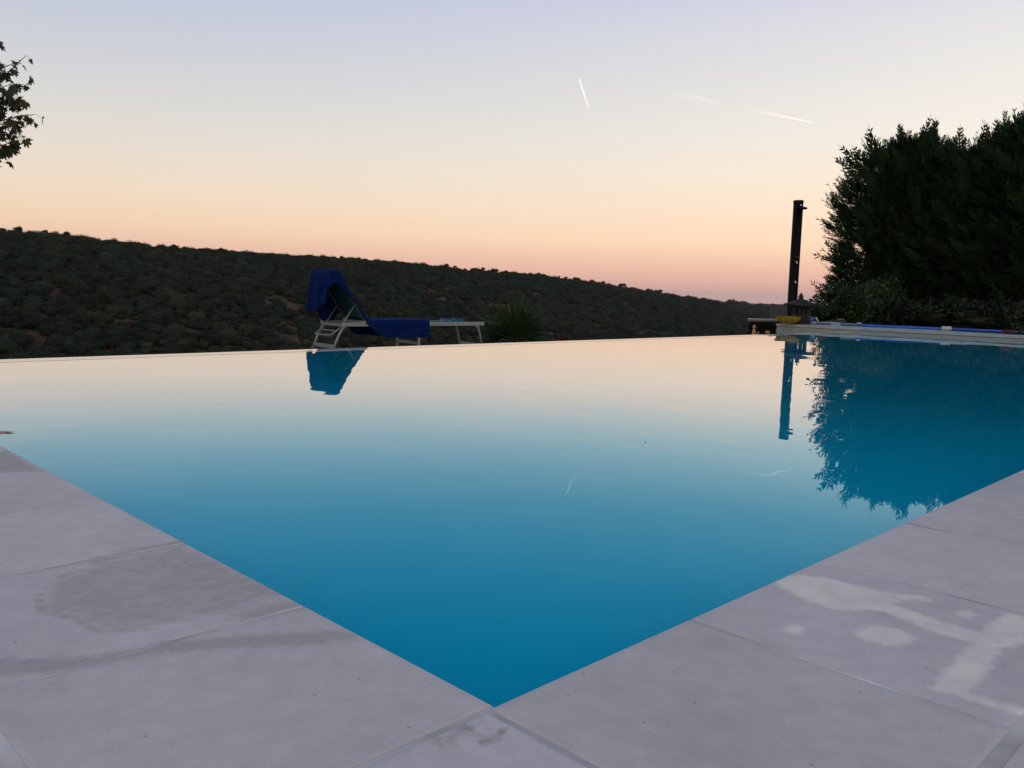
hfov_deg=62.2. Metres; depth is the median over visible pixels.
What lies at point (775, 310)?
planter box
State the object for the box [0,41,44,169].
maple tree
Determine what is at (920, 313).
leafy shrub
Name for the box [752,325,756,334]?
garden ornament
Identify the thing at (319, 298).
beach towel
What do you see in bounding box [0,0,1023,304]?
sky
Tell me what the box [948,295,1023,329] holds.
leafy shrub
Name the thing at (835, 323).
paving
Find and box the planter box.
[769,304,786,318]
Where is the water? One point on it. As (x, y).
(494, 525)
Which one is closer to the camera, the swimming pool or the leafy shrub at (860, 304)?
the swimming pool
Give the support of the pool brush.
on the wall
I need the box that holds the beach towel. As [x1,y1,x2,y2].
[306,269,429,337]
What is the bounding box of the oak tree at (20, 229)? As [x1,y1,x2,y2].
[14,225,23,232]
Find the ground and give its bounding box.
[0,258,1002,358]
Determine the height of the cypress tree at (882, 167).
5.111 m
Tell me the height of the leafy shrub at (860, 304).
1.221 m
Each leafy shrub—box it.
[808,304,837,320]
[813,276,906,324]
[873,296,975,327]
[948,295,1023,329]
[1005,309,1023,334]
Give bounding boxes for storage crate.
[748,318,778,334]
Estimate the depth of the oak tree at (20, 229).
361.96 m
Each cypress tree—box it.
[807,116,966,319]
[858,127,982,303]
[890,115,1023,324]
[920,108,1023,326]
[966,103,1023,305]
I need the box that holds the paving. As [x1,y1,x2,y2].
[813,322,976,332]
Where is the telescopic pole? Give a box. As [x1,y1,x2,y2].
[840,322,1023,332]
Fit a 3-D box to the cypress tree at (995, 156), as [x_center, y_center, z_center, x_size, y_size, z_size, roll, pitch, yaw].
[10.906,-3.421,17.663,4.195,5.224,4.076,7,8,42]
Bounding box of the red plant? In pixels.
[1000,326,1023,334]
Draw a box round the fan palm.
[476,292,555,342]
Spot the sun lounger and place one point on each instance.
(347, 306)
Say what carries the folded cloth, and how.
on the sun lounger
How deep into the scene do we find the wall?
13.35 m
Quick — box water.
[0,333,1023,707]
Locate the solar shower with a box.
[786,200,807,315]
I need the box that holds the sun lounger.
[311,284,483,348]
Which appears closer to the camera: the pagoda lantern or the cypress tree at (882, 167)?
the pagoda lantern
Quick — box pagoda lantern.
[784,293,817,324]
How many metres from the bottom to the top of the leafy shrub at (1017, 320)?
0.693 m
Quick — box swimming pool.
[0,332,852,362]
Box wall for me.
[776,323,1023,341]
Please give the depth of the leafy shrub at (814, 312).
19.19 m
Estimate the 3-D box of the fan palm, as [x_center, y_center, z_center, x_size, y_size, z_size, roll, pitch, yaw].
[0.080,-0.694,16.938,2.171,2.358,2.248,2,6,0]
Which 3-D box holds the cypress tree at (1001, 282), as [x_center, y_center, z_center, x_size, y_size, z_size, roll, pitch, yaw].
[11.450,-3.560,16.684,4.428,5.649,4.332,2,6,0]
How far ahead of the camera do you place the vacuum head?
14.75 m
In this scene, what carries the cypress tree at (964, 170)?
on the ground
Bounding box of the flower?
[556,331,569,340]
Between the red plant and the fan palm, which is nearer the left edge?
the fan palm
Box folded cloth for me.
[438,318,465,321]
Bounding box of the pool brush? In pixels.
[776,316,800,331]
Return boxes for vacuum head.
[808,316,830,324]
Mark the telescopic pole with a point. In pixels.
(946, 328)
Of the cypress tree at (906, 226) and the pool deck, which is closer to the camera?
the pool deck
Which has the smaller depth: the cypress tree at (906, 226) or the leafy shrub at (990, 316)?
the leafy shrub at (990, 316)
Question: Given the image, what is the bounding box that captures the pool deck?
[0,446,1023,767]

